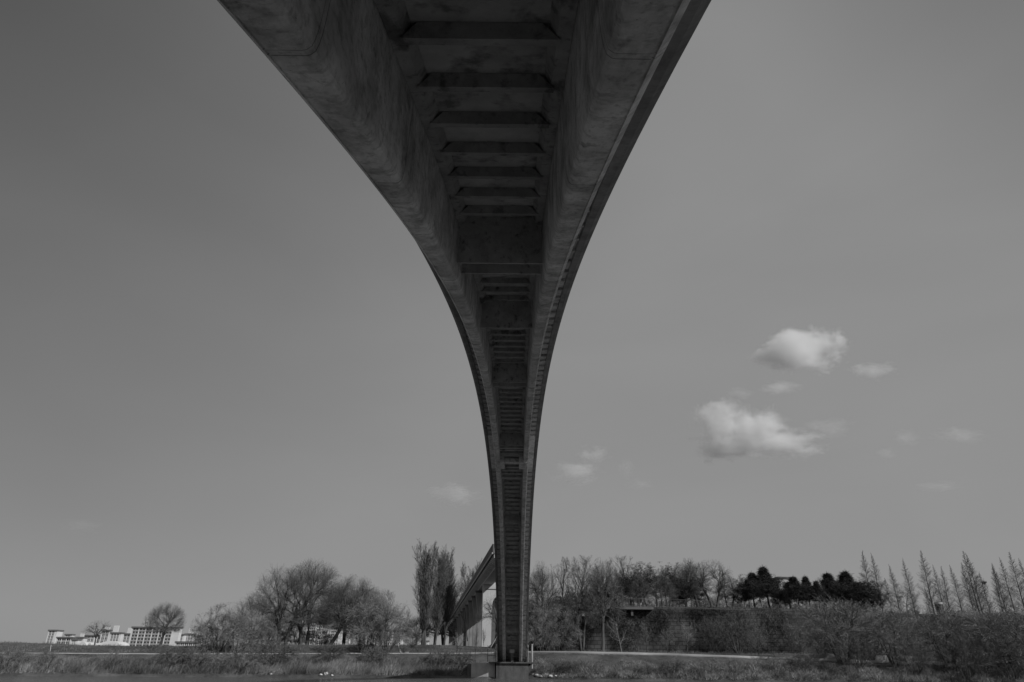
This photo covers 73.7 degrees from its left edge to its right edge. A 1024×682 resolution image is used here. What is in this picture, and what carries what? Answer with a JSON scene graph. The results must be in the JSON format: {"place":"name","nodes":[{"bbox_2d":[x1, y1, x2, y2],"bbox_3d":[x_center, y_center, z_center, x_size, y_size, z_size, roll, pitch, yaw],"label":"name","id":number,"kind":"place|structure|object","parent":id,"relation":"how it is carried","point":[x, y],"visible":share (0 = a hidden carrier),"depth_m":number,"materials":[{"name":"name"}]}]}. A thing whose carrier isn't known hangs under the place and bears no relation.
{"place":"outdoors","nodes":[
{"label":"outdoors","id":0,"kind":"place"},
{"bbox_2d":[0,676,697,681],"bbox_3d":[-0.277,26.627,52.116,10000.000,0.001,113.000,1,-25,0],"label":"water","id":1,"kind":"structure","parent":0,"point":[122,679],"depth_m":76.62,"materials":[{"name":"grey liquid"}]},
{"bbox_2d":[0,642,1023,681],"bbox_3d":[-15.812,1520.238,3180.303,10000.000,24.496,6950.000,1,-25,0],"label":"ground","id":2,"kind":"structure","parent":0,"point":[482,658],"depth_m":93.95,"materials":[{"name":"plant"}]},
{"bbox_2d":[0,647,32,669],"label":"dry bush","id":3,"kind":"object","parent":2,"relation":"on","point":[15,654],"visible":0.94,"depth_m":80.61,"materials":[{"name":"grey plant"}]},
{"bbox_2d":[30,650,64,669],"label":"dry bush","id":4,"kind":"object","parent":2,"relation":"on","point":[44,657],"visible":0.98,"depth_m":82.16,"materials":[{"name":"grey plant"}]},
{"bbox_2d":[45,630,63,643],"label":"apartment block","id":5,"kind":"structure","parent":2,"relation":"on","point":[52,635],"depth_m":568.34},
{"bbox_2d":[81,620,113,643],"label":"willow tree","id":6,"kind":"object","parent":2,"relation":"on","point":[96,633],"visible":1,"depth_m":103.50,"materials":[{"name":"grey plant"}]},
{"bbox_2d":[98,650,128,666],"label":"dry bush","id":7,"kind":"object","parent":2,"relation":"on","point":[111,654],"visible":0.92,"depth_m":85.56,"materials":[{"name":"grey plant"}]},
{"bbox_2d":[109,625,124,641],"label":"apartment block","id":8,"kind":"structure","parent":2,"relation":"on","point":[115,635],"depth_m":550.14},
{"bbox_2d":[128,620,182,645],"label":"apartment block","id":9,"kind":"structure","parent":2,"relation":"on","point":[139,636],"depth_m":531.40,"materials":[{"name":"concrete"}]},
{"bbox_2d":[142,602,185,645],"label":"willow tree","id":10,"kind":"object","parent":2,"relation":"on","point":[174,614],"visible":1,"depth_m":102.94,"materials":[{"name":"grey plant"}]},
{"bbox_2d":[153,646,192,662],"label":"dry bush","id":11,"kind":"object","parent":2,"relation":"on","point":[178,649],"visible":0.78,"depth_m":87.21,"materials":[{"name":"grey plant"}]},
{"bbox_2d":[170,645,221,667],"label":"dry bush","id":12,"kind":"object","parent":2,"relation":"on","point":[205,653],"visible":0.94,"depth_m":86.86,"materials":[{"name":"grey plant"}]},
{"bbox_2d":[189,600,252,652],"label":"willow shrub","id":13,"kind":"object","parent":2,"relation":"on","point":[225,617],"visible":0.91,"depth_m":96.84,"materials":[{"name":"grey plant"}]},
{"bbox_2d":[0,652,464,675],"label":"reeds","id":14,"kind":"object","parent":2,"relation":"on","point":[132,666],"visible":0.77,"depth_m":88.74,"materials":[{"name":"plant"}]},
{"bbox_2d":[208,611,270,652],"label":"willow shrub","id":15,"kind":"object","parent":2,"relation":"on","point":[245,642],"visible":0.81,"depth_m":98.39,"materials":[{"name":"grey plant"}]},
{"bbox_2d":[218,644,267,670],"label":"dry bush","id":16,"kind":"object","parent":2,"relation":"on","point":[248,655],"visible":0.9,"depth_m":88.12,"materials":[{"name":"grey plant"}]},
{"bbox_2d":[0,641,495,652],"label":"bank grass","id":17,"kind":"structure","parent":2,"relation":"on","point":[57,643],"depth_m":100.00,"materials":[{"name":"plant"}]},
{"bbox_2d":[230,592,282,642],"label":"willow tree","id":18,"kind":"object","parent":2,"relation":"on","point":[242,609],"visible":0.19,"depth_m":122.14,"materials":[{"name":"grey plant"}]},
{"bbox_2d":[249,621,280,652],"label":"willow shrub","id":19,"kind":"object","parent":2,"relation":"on","point":[270,634],"visible":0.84,"depth_m":99.68,"materials":[{"name":"grey plant"}]},
{"bbox_2d":[256,640,305,663],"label":"dry bush","id":20,"kind":"object","parent":2,"relation":"on","point":[283,653],"visible":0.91,"depth_m":91.32,"materials":[{"name":"grey plant"}]},
{"bbox_2d":[243,563,328,644],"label":"willow tree","id":21,"kind":"object","parent":2,"relation":"on","point":[276,619],"visible":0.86,"depth_m":109.26,"materials":[{"name":"grey plant"}]},
{"bbox_2d":[280,625,315,644],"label":"willow shrub","id":22,"kind":"object","parent":2,"relation":"on","point":[295,635],"visible":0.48,"depth_m":118.64,"materials":[{"name":"grey plant"}]},
{"bbox_2d":[270,558,346,644],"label":"willow tree","id":23,"kind":"object","parent":2,"relation":"on","point":[324,582],"visible":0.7,"depth_m":111.80,"materials":[{"name":"grey plant"}]},
{"bbox_2d":[304,626,340,644],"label":"willow shrub","id":24,"kind":"object","parent":2,"relation":"on","point":[324,641],"visible":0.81,"depth_m":119.56,"materials":[{"name":"grey plant"}]},
{"bbox_2d":[314,642,349,660],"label":"dry bush","id":25,"kind":"object","parent":2,"relation":"on","point":[332,648],"visible":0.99,"depth_m":93.47,"materials":[{"name":"grey plant"}]},
{"bbox_2d":[311,583,374,644],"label":"willow tree","id":26,"kind":"object","parent":2,"relation":"on","point":[343,637],"visible":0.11,"depth_m":119.95,"materials":[{"name":"grey plant"}]},
{"bbox_2d":[316,574,383,644],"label":"willow tree","id":27,"kind":"object","parent":2,"relation":"on","point":[340,619],"visible":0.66,"depth_m":112.41,"materials":[{"name":"grey plant"}]},
{"bbox_2d":[336,587,391,643],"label":"willow tree","id":28,"kind":"object","parent":2,"relation":"on","point":[379,598],"visible":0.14,"depth_m":118.24,"materials":[{"name":"grey plant"}]},
{"bbox_2d":[344,602,384,651],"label":"willow shrub","id":29,"kind":"object","parent":2,"relation":"on","point":[359,645],"visible":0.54,"depth_m":101.48,"materials":[{"name":"grey plant"}]},
{"bbox_2d":[360,645,391,661],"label":"dry bush","id":30,"kind":"object","parent":2,"relation":"on","point":[387,654],"visible":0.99,"depth_m":94.43,"materials":[{"name":"grey plant"}]},
{"bbox_2d":[341,584,411,652],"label":"willow shrub","id":31,"kind":"object","parent":2,"relation":"on","point":[384,610],"visible":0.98,"depth_m":99.14,"materials":[{"name":"grey plant"}]},
{"bbox_2d":[366,602,415,651],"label":"willow shrub","id":32,"kind":"object","parent":2,"relation":"on","point":[388,637],"visible":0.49,"depth_m":102.42,"materials":[{"name":"grey plant"}]},
{"bbox_2d":[403,626,422,647],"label":"willow shrub","id":33,"kind":"object","parent":2,"relation":"on","point":[417,636],"visible":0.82,"depth_m":109.74,"materials":[{"name":"grey plant"}]},
{"bbox_2d":[412,538,441,644],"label":"poplar tree","id":34,"kind":"object","parent":2,"relation":"on","point":[424,602],"visible":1,"depth_m":119.96,"materials":[{"name":"grey plant"}]},
{"bbox_2d":[429,550,450,644],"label":"poplar tree","id":35,"kind":"object","parent":2,"relation":"on","point":[439,596],"visible":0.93,"depth_m":122.81,"materials":[{"name":"grey plant"}]},
{"bbox_2d":[418,578,463,639],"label":"willow tree","id":36,"kind":"object","parent":2,"relation":"on","point":[432,628],"visible":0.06,"depth_m":277.61,"materials":[{"name":"grey plant"}]},
{"bbox_2d":[425,649,458,665],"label":"dry bush","id":37,"kind":"object","parent":2,"relation":"on","point":[440,654],"visible":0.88,"depth_m":97.23,"materials":[{"name":"grey plant"}]},
{"bbox_2d":[429,543,458,644],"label":"poplar tree","id":38,"kind":"object","parent":2,"relation":"on","point":[450,603],"visible":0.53,"depth_m":125.27,"materials":[{"name":"grey plant"}]},
{"bbox_2d":[448,651,476,666],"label":"dry bush","id":39,"kind":"object","parent":2,"relation":"on","point":[464,662],"visible":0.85,"depth_m":98.57,"materials":[{"name":"grey plant"}]},
{"bbox_2d":[456,558,482,643],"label":"poplar tree","id":40,"kind":"object","parent":2,"relation":"on","point":[467,578],"visible":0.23,"depth_m":218.94,"materials":[{"name":"grey plant"}]},
{"bbox_2d":[448,543,496,647],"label":"road viaduct","id":41,"kind":"object","parent":2,"relation":"on","point":[481,586],"visible":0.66,"depth_m":161.54,"materials":[{"name":"concrete"}]},
{"bbox_2d":[467,663,494,677],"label":"abutment block","id":42,"kind":"structure","parent":2,"relation":"on","point":[480,669],"depth_m":95.24,"materials":[{"name":"concrete"}]},
{"bbox_2d":[476,592,496,648],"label":"willow tree","id":43,"kind":"object","parent":2,"relation":"on","point":[490,613],"visible":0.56,"depth_m":115.48,"materials":[{"name":"grey plant"}]},
{"bbox_2d":[489,658,532,678],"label":"bridge pier","id":44,"kind":"structure","parent":2,"relation":"on","point":[512,669],"depth_m":94.53,"materials":[{"name":"concrete"}]},
{"bbox_2d":[217,0,710,661],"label":"arch footbridge","id":45,"kind":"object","parent":44,"relation":"on","point":[487,144],"visible":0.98,"depth_m":8.58,"materials":[{"name":"concrete"}]},
{"bbox_2d":[528,607,560,650],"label":"willow shrub","id":46,"kind":"object","parent":2,"relation":"on","point":[541,644],"visible":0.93,"depth_m":109.06,"materials":[{"name":"grey plant"}]},
{"bbox_2d":[529,561,562,650],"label":"willow tree","id":47,"kind":"object","parent":2,"relation":"on","point":[542,578],"visible":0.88,"depth_m":113.52,"materials":[{"name":"grey plant"}]},
{"bbox_2d":[538,605,585,650],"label":"willow shrub","id":48,"kind":"object","parent":2,"relation":"on","point":[571,623],"visible":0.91,"depth_m":109.74,"materials":[{"name":"grey plant"}]},
{"bbox_2d":[560,562,603,650],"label":"willow tree","id":49,"kind":"object","parent":2,"relation":"on","point":[577,620],"visible":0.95,"depth_m":113.10,"materials":[{"name":"grey plant"}]},
{"bbox_2d":[579,559,627,651],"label":"willow tree","id":50,"kind":"object","parent":2,"relation":"on","point":[605,608],"visible":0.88,"depth_m":114.70,"materials":[{"name":"grey plant"}]},
{"bbox_2d":[658,659,689,672],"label":"dry bush","id":51,"kind":"object","parent":2,"relation":"on","point":[675,663],"visible":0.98,"depth_m":93.09,"materials":[{"name":"grey plant"}]},
{"bbox_2d":[691,614,734,652],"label":"willow shrub","id":52,"kind":"object","parent":2,"relation":"on","point":[708,640],"visible":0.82,"depth_m":111.61,"materials":[{"name":"grey plant"}]},
{"bbox_2d":[528,649,909,656],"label":"bank grass","id":53,"kind":"structure","parent":2,"relation":"on","point":[705,652],"depth_m":107.98,"materials":[{"name":"plant"}]},
{"bbox_2d":[707,607,768,653],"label":"willow shrub","id":54,"kind":"object","parent":2,"relation":"on","point":[738,646],"visible":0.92,"depth_m":108.23,"materials":[{"name":"grey plant"}]},
{"bbox_2d":[527,653,1023,681],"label":"tangled weeds","id":55,"kind":"object","parent":2,"relation":"on","point":[928,676],"visible":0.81,"depth_m":90.56,"materials":[{"name":"plant"}]},
{"bbox_2d":[528,607,1023,657],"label":"retaining wall","id":56,"kind":"structure","parent":2,"relation":"on","point":[656,642],"depth_m":115.72,"materials":[{"name":"stone"}]},
{"bbox_2d":[529,598,749,615],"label":"raised walkway","id":57,"kind":"structure","parent":56,"relation":"on","point":[646,608],"depth_m":116.17,"materials":[{"name":"concrete"}]},
{"bbox_2d":[528,603,1023,656],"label":"creepers","id":58,"kind":"object","parent":56,"relation":"attached to","point":[651,618],"visible":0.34,"depth_m":115.75,"materials":[{"name":"plant"}]},
{"bbox_2d":[780,620,816,653],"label":"willow shrub","id":59,"kind":"object","parent":2,"relation":"on","point":[799,637],"visible":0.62,"depth_m":112.01,"materials":[{"name":"grey plant"}]},
{"bbox_2d":[784,653,818,669],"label":"dry bush","id":60,"kind":"object","parent":2,"relation":"on","point":[804,661],"visible":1,"depth_m":91.41,"materials":[{"name":"grey plant"}]},
{"bbox_2d":[802,616,836,656],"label":"willow shrub","id":61,"kind":"object","parent":2,"relation":"on","point":[818,651],"visible":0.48,"depth_m":100.84,"materials":[{"name":"grey plant"}]},
{"bbox_2d":[788,594,896,662],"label":"willow shrub","id":62,"kind":"object","parent":2,"relation":"on","point":[831,639],"visible":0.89,"depth_m":95.12,"materials":[{"name":"grey plant"}]},
{"bbox_2d":[833,634,876,668],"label":"willow shrub","id":63,"kind":"object","parent":2,"relation":"on","point":[861,659],"visible":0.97,"depth_m":90.82,"materials":[{"name":"grey plant"}]},
{"bbox_2d":[841,609,888,659],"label":"willow shrub","id":64,"kind":"object","parent":2,"relation":"on","point":[847,623],"visible":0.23,"depth_m":98.77,"materials":[{"name":"grey plant"}]},
{"bbox_2d":[853,601,933,665],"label":"willow shrub","id":65,"kind":"object","parent":2,"relation":"on","point":[896,615],"visible":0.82,"depth_m":92.05,"materials":[{"name":"grey plant"}]},
{"bbox_2d":[779,654,1007,662],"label":"road","id":66,"kind":"structure","parent":2,"relation":"on","point":[829,656],"depth_m":98.25,"materials":[{"name":"asphalt"}]},
{"bbox_2d":[886,633,936,674],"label":"willow shrub","id":67,"kind":"object","parent":2,"relation":"on","point":[917,664],"visible":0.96,"depth_m":88.62,"materials":[{"name":"grey plant"}]},
{"bbox_2d":[879,611,953,655],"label":"willow shrub","id":68,"kind":"object","parent":2,"relation":"on","point":[914,631],"visible":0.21,"depth_m":100.68,"materials":[{"name":"grey plant"}]},
{"bbox_2d":[897,603,988,669],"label":"willow shrub","id":69,"kind":"object","parent":2,"relation":"on","point":[927,629],"visible":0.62,"depth_m":92.10,"materials":[{"name":"grey plant"}]},
{"bbox_2d":[929,634,999,677],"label":"willow shrub","id":70,"kind":"object","parent":2,"relation":"on","point":[965,663],"visible":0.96,"depth_m":87.30,"materials":[{"name":"grey plant"}]},
{"bbox_2d":[932,602,1020,669],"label":"willow shrub","id":71,"kind":"object","parent":2,"relation":"on","point":[974,617],"visible":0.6,"depth_m":90.75,"materials":[{"name":"grey plant"}]},
{"bbox_2d":[957,609,1023,666],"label":"willow shrub","id":72,"kind":"object","parent":2,"relation":"on","point":[1009,620],"visible":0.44,"depth_m":91.17,"materials":[{"name":"grey plant"}]},
{"bbox_2d":[973,635,1023,679],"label":"willow shrub","id":73,"kind":"object","parent":2,"relation":"on","point":[1014,663],"visible":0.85,"depth_m":86.95,"materials":[{"name":"grey plant"}]},
{"bbox_2d":[977,601,1023,671],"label":"willow shrub","id":74,"kind":"object","parent":2,"relation":"on","point":[1017,617],"visible":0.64,"depth_m":90.41,"materials":[{"name":"grey plant"}]},
{"bbox_2d":[0,0,1023,645],"label":"sky","id":75,"kind":"structure","parent":0,"point":[789,342],"materials":[{"name":"grey"}]},
{"bbox_2d":[56,651,1019,665],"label":"path","id":76,"kind":"structure","parent":0,"point":[703,655],"depth_m":97.50,"materials":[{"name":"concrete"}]},
{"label":"hill","id":77,"kind":"structure","parent":0,"visible":0},
{"bbox_2d":[550,557,577,615],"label":"bare tree","id":78,"kind":"object","parent":77,"relation":"on","point":[562,572],"visible":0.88,"depth_m":127.16,"materials":[{"name":"grey plant"}]},
{"bbox_2d":[564,555,598,611],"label":"bare tree","id":79,"kind":"object","parent":77,"relation":"on","point":[585,566],"visible":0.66,"depth_m":125.85,"materials":[{"name":"grey plant"}]},
{"bbox_2d":[607,564,643,600],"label":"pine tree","id":80,"kind":"object","parent":77,"relation":"on","point":[623,581],"visible":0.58,"depth_m":125.41,"materials":[{"name":"grey plant"}]},
{"bbox_2d":[626,575,652,606],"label":"willow tree","id":81,"kind":"object","parent":77,"relation":"on","point":[643,593],"visible":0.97,"depth_m":120.52,"materials":[{"name":"grey plant"}]},
{"bbox_2d":[623,562,682,605],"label":"bare tree","id":82,"kind":"object","parent":77,"relation":"on","point":[651,579],"visible":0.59,"depth_m":126.02,"materials":[{"name":"grey plant"}]},
{"bbox_2d":[649,571,678,606],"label":"willow tree","id":83,"kind":"object","parent":77,"relation":"on","point":[662,594],"visible":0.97,"depth_m":121.49,"materials":[{"name":"grey plant"}]},
{"bbox_2d":[667,564,699,606],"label":"willow tree","id":84,"kind":"object","parent":77,"relation":"on","point":[685,592],"visible":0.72,"depth_m":125.30,"materials":[{"name":"grey plant"}]},
{"bbox_2d":[672,557,712,606],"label":"willow tree","id":85,"kind":"object","parent":77,"relation":"on","point":[687,573],"visible":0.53,"depth_m":126.55,"materials":[{"name":"grey plant"}]},
{"bbox_2d":[688,559,736,606],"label":"willow tree","id":86,"kind":"object","parent":77,"relation":"on","point":[700,585],"visible":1,"depth_m":120.85,"materials":[{"name":"grey plant"}]},
{"bbox_2d":[736,578,757,607],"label":"pine tree","id":87,"kind":"object","parent":77,"relation":"on","point":[747,587],"visible":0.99,"depth_m":121.31,"materials":[{"name":"black plant"}]},
{"bbox_2d":[737,577,776,606],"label":"pine tree","id":88,"kind":"object","parent":77,"relation":"on","point":[760,588],"visible":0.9,"depth_m":121.84,"materials":[{"name":"black plant"}]},
{"bbox_2d":[741,565,785,606],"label":"pine tree","id":89,"kind":"object","parent":77,"relation":"on","point":[763,574],"visible":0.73,"depth_m":124.63,"materials":[{"name":"black plant"}]},
{"bbox_2d":[763,581,787,607],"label":"pine tree","id":90,"kind":"object","parent":77,"relation":"on","point":[776,597],"visible":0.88,"depth_m":122.42,"materials":[{"name":"black plant"}]},
{"bbox_2d":[776,575,821,608],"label":"pine tree","id":91,"kind":"object","parent":77,"relation":"on","point":[792,582],"visible":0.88,"depth_m":122.01,"materials":[{"name":"black plant"}]},
{"bbox_2d":[807,580,830,607],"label":"pine tree","id":92,"kind":"object","parent":77,"relation":"on","point":[818,594],"visible":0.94,"depth_m":121.15,"materials":[{"name":"black plant"}]},
{"bbox_2d":[816,571,843,609],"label":"pine tree","id":93,"kind":"object","parent":77,"relation":"on","point":[828,578],"visible":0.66,"depth_m":124.29,"materials":[{"name":"black plant"}]},
{"bbox_2d":[829,578,863,605],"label":"pine tree","id":94,"kind":"object","parent":77,"relation":"on","point":[854,595],"visible":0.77,"depth_m":120.50,"materials":[{"name":"black plant"}]},
{"bbox_2d":[829,570,876,611],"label":"pine tree","id":95,"kind":"object","parent":77,"relation":"on","point":[842,576],"visible":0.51,"depth_m":123.76,"materials":[{"name":"black plant"}]},
{"bbox_2d":[836,579,880,610],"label":"pine tree","id":96,"kind":"object","parent":77,"relation":"on","point":[860,600],"visible":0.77,"depth_m":120.71,"materials":[{"name":"black plant"}]},
{"bbox_2d":[870,584,895,609],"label":"pine tree","id":97,"kind":"object","parent":77,"relation":"on","point":[881,600],"visible":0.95,"depth_m":120.88,"materials":[{"name":"black plant"}]},
{"bbox_2d":[887,564,904,612],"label":"redwood tree","id":98,"kind":"object","parent":77,"relation":"on","point":[893,590],"visible":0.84,"depth_m":134.03,"materials":[{"name":"grey plant"}]},
{"bbox_2d":[900,559,921,613],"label":"redwood tree","id":99,"kind":"object","parent":77,"relation":"on","point":[908,583],"visible":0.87,"depth_m":132.34,"materials":[{"name":"grey plant"}]},
{"bbox_2d":[917,551,942,612],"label":"redwood tree","id":100,"kind":"object","parent":77,"relation":"on","point":[929,589],"visible":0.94,"depth_m":130.93,"materials":[{"name":"grey plant"}]},
{"bbox_2d":[948,564,969,611],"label":"redwood tree","id":101,"kind":"object","parent":77,"relation":"on","point":[958,594],"visible":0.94,"depth_m":132.01,"materials":[{"name":"grey plant"}]},
{"bbox_2d":[960,552,989,613],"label":"redwood tree","id":102,"kind":"object","parent":77,"relation":"on","point":[973,588],"visible":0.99,"depth_m":131.71,"materials":[{"name":"grey plant"}]},
{"bbox_2d":[963,553,990,611],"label":"redwood tree","id":103,"kind":"object","parent":77,"relation":"on","point":[976,577],"visible":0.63,"depth_m":133.14,"materials":[{"name":"grey plant"}]},
{"bbox_2d":[988,564,1008,613],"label":"redwood tree","id":104,"kind":"object","parent":77,"relation":"on","point":[998,594],"visible":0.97,"depth_m":132.06,"materials":[{"name":"grey plant"}]},
{"bbox_2d":[998,557,1020,614],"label":"redwood tree","id":105,"kind":"object","parent":77,"relation":"on","point":[1011,601],"visible":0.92,"depth_m":133.38,"materials":[{"name":"grey plant"}]},
{"bbox_2d":[1006,553,1023,610],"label":"redwood tree","id":106,"kind":"object","parent":77,"relation":"on","point":[1012,580],"visible":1,"depth_m":132.38,"materials":[{"name":"grey plant"}]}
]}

